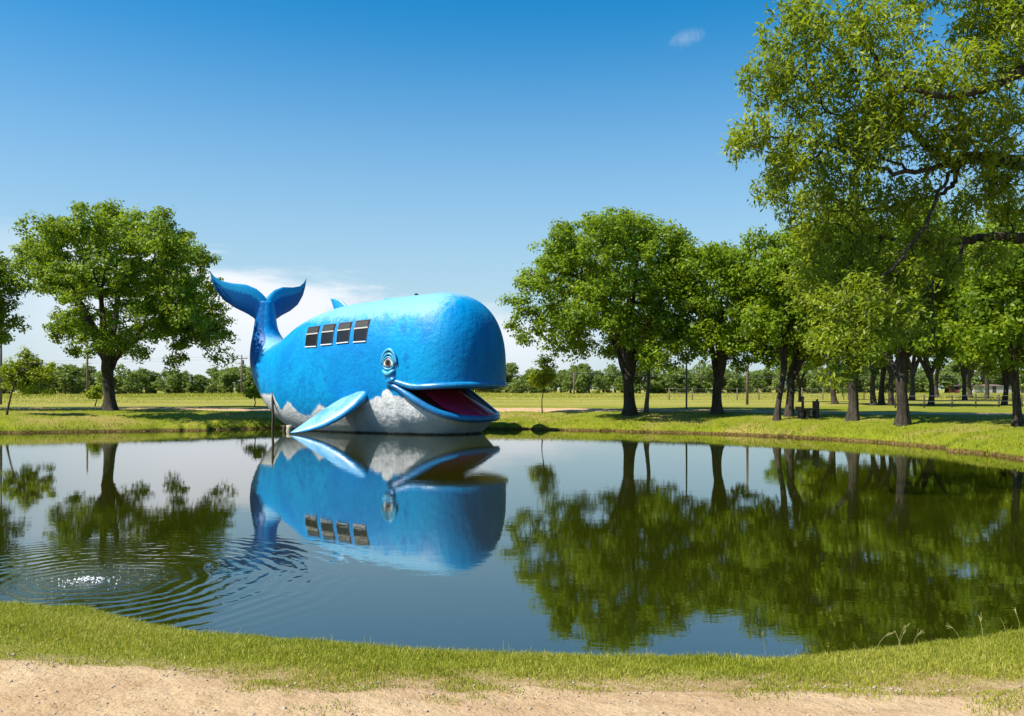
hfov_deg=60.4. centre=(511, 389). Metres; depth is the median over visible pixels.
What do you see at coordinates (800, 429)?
lawn grass
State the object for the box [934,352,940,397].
background tree
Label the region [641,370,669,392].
tree
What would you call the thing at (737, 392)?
fence
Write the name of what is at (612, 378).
tree
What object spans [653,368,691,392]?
tree
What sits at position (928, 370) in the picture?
background tree
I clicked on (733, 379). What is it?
tree
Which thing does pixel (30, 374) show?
sapling
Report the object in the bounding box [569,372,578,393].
utility pole
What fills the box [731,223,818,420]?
shade tree
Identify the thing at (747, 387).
utility pole
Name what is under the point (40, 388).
tree
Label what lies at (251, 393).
round bush tree
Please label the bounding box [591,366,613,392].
tree
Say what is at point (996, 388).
pale building
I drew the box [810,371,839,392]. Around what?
tree
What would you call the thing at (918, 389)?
tree
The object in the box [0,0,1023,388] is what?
sky
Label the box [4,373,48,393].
tree
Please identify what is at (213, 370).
tree
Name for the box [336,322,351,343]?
window
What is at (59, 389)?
tree
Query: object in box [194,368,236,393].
tree
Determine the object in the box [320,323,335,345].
window
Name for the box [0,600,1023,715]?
grass
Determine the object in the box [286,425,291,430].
wooden stump
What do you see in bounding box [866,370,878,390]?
tree
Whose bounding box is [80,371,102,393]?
tree
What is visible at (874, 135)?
overhanging tree
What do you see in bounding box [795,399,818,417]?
wooden bench
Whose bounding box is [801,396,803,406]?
wooden post
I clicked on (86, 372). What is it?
utility pole
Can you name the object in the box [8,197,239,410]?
shade tree
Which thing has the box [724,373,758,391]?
tree
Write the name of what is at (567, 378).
tree
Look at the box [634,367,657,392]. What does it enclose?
tree
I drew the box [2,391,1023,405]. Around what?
meadow grass
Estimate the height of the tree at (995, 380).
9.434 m
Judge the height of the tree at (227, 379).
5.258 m
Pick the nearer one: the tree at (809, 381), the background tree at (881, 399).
the background tree at (881, 399)
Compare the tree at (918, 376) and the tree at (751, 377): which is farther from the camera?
the tree at (918, 376)
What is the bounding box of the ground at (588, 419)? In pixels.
[0,389,1023,696]
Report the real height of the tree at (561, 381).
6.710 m
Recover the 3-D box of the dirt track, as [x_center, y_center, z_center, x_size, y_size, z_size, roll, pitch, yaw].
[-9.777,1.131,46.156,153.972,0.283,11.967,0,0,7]
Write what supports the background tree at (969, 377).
on the ground at (588, 419)
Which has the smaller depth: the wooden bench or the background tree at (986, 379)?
the wooden bench
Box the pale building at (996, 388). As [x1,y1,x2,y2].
[966,384,1023,392]
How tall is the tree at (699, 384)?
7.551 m
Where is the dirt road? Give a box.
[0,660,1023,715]
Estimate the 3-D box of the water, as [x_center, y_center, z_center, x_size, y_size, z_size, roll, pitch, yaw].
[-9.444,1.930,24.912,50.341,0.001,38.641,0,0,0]
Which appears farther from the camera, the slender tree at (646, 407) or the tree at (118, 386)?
the tree at (118, 386)
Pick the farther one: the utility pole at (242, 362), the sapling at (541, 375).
the utility pole at (242, 362)
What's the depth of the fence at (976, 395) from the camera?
52.46 m
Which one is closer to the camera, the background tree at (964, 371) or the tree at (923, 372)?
the background tree at (964, 371)
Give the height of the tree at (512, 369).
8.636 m
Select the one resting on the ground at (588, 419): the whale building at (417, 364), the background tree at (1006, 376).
the background tree at (1006, 376)
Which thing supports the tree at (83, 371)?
on the ground at (588, 419)
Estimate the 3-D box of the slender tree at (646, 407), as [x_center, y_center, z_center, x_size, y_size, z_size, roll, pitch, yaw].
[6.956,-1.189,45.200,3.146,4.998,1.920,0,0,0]
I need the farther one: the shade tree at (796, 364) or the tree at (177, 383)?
the tree at (177, 383)
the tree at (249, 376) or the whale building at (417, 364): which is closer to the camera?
the whale building at (417, 364)
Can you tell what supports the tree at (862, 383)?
on the ground at (588, 419)
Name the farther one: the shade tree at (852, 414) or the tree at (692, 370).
the tree at (692, 370)
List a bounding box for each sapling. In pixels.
[0,346,58,414]
[525,350,559,412]
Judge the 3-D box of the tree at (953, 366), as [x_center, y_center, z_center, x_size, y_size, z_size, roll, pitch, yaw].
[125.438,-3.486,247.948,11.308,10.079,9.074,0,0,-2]
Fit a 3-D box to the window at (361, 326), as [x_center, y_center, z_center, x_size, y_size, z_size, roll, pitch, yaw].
[-6.575,-2.536,38.283,0.868,1.030,0.423,0,0,31]
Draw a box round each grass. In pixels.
[0,407,1023,457]
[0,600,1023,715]
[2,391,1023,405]
[18,599,1019,656]
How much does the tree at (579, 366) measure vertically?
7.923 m
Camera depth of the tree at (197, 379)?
197.30 m
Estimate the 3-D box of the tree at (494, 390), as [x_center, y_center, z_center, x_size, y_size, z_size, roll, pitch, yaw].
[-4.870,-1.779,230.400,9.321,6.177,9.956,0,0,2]
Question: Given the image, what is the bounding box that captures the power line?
[2,356,1001,378]
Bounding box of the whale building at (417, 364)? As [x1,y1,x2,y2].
[210,272,508,434]
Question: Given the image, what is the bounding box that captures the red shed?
[945,384,960,392]
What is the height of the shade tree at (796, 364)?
9.151 m
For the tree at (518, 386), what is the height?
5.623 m
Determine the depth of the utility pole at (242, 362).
151.87 m
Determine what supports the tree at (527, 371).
on the ground at (588, 419)
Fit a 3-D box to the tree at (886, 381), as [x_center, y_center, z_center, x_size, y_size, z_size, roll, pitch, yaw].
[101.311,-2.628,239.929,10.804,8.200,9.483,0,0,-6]
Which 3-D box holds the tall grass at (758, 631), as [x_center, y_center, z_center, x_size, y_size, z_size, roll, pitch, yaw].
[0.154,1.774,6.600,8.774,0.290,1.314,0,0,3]
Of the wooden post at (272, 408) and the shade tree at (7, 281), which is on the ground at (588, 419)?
the shade tree at (7, 281)
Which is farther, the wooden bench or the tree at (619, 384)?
the tree at (619, 384)
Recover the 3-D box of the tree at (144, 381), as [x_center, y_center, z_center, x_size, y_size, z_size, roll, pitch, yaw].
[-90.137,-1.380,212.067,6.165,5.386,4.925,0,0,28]
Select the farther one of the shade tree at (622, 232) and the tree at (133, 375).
the tree at (133, 375)
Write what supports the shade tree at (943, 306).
on the ground at (588, 419)
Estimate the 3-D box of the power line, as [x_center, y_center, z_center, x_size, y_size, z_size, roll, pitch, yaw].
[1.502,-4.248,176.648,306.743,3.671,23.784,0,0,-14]
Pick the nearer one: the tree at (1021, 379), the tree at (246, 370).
the tree at (246, 370)
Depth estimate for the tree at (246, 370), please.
206.26 m
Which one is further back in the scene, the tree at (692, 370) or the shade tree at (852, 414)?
the tree at (692, 370)
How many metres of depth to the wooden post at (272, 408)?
41.55 m
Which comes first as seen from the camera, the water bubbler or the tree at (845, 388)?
the water bubbler
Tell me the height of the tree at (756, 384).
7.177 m
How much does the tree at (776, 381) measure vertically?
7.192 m
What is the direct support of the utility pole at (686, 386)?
on the ground at (588, 419)
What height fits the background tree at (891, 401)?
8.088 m
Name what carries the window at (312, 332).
in the whale building at (417, 364)
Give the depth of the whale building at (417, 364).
37.87 m
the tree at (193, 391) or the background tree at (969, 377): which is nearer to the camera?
the background tree at (969, 377)
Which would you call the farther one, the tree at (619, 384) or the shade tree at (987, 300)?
the tree at (619, 384)
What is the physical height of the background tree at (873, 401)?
7.749 m
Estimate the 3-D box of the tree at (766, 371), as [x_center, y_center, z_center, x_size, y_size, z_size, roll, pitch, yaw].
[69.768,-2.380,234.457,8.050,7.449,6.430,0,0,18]
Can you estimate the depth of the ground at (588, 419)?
37.58 m
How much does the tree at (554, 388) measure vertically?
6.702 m
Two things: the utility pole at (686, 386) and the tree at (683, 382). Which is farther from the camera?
the tree at (683, 382)
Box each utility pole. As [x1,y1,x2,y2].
[0,344,1,404]
[86,344,87,396]
[236,355,246,392]
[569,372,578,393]
[686,364,686,408]
[746,352,748,404]
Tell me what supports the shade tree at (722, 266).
on the ground at (588, 419)
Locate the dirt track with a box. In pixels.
[0,407,1023,414]
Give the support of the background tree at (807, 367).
on the ground at (588, 419)
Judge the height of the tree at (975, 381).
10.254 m
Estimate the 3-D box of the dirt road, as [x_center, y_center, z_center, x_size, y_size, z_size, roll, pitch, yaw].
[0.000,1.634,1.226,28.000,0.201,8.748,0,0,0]
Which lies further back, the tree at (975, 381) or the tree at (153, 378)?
the tree at (975, 381)
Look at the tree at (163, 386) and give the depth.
196.18 m
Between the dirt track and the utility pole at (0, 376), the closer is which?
the dirt track
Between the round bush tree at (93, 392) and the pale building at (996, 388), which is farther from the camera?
the pale building at (996, 388)
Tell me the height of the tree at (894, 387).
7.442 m
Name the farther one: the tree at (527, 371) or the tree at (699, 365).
the tree at (527, 371)
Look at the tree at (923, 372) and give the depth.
248.62 m
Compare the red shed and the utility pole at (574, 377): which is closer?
the utility pole at (574, 377)
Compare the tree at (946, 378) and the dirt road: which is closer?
the dirt road
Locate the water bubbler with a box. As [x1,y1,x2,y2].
[26,566,163,589]
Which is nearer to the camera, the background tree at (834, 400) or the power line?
the background tree at (834, 400)
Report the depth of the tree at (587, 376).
198.76 m
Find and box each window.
[305,326,319,346]
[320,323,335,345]
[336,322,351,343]
[353,319,370,342]
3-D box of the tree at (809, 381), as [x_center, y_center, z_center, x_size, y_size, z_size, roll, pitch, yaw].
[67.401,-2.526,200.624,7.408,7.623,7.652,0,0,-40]
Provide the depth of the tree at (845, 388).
196.17 m
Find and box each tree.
[0,251,33,347]
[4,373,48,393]
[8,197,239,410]
[15,377,54,393]
[44,364,63,393]
[50,364,82,393]
[61,362,96,393]
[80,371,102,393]
[85,385,103,405]
[93,363,129,393]
[115,367,148,393]
[128,376,149,392]
[141,369,163,393]
[142,369,167,393]
[150,368,189,393]
[164,370,192,392]
[184,374,208,392]
[187,377,197,392]
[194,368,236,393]
[205,364,234,392]
[216,371,247,393]
[232,363,252,392]
[242,383,260,406]
[245,371,253,386]
[481,383,508,392]
[495,206,703,415]
[505,373,541,392]
[506,362,518,391]
[525,366,548,390]
[537,371,557,392]
[552,365,587,393]
[557,369,567,392]
[566,363,590,391]
[570,363,608,393]
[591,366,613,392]
[601,364,621,392]
[611,376,643,392]
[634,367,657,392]
[635,321,679,412]
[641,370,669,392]
[652,239,787,414]
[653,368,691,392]
[661,366,689,392]
[685,363,713,392]
[687,367,696,392]
[690,359,725,392]
[707,365,744,391]
[719,0,1023,395]
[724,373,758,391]
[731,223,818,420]
[738,368,768,392]
[750,365,775,392]
[759,368,786,392]
[772,366,802,390]
[773,342,825,401]
[775,220,841,416]
[793,328,838,403]
[796,367,821,393]
[799,196,901,420]
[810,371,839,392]
[819,372,847,393]
[852,195,986,426]
[858,367,876,392]
[860,310,960,405]
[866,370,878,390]
[871,298,959,405]
[876,370,895,392]
[878,367,885,404]
[884,377,908,392]
[892,309,978,405]
[894,370,922,392]
[908,304,967,400]
[915,368,927,391]
[917,366,939,392]
[923,365,966,392]
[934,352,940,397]
[946,316,1003,399]
[946,360,980,391]
[947,205,1023,426]
[947,358,990,398]
[952,316,1020,404]
[961,368,996,391]
[967,364,975,397]
[980,372,999,383]
[993,363,1023,390]
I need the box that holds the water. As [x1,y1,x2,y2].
[0,428,1023,658]
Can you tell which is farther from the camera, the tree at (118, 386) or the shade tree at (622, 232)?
the tree at (118, 386)
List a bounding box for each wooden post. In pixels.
[271,393,273,429]
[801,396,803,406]
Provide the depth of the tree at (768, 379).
235.56 m
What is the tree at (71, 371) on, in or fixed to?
on the ground at (588, 419)
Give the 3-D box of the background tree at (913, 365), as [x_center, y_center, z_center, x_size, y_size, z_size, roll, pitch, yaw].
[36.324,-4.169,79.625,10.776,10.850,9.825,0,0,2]
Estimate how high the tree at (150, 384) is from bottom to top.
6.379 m

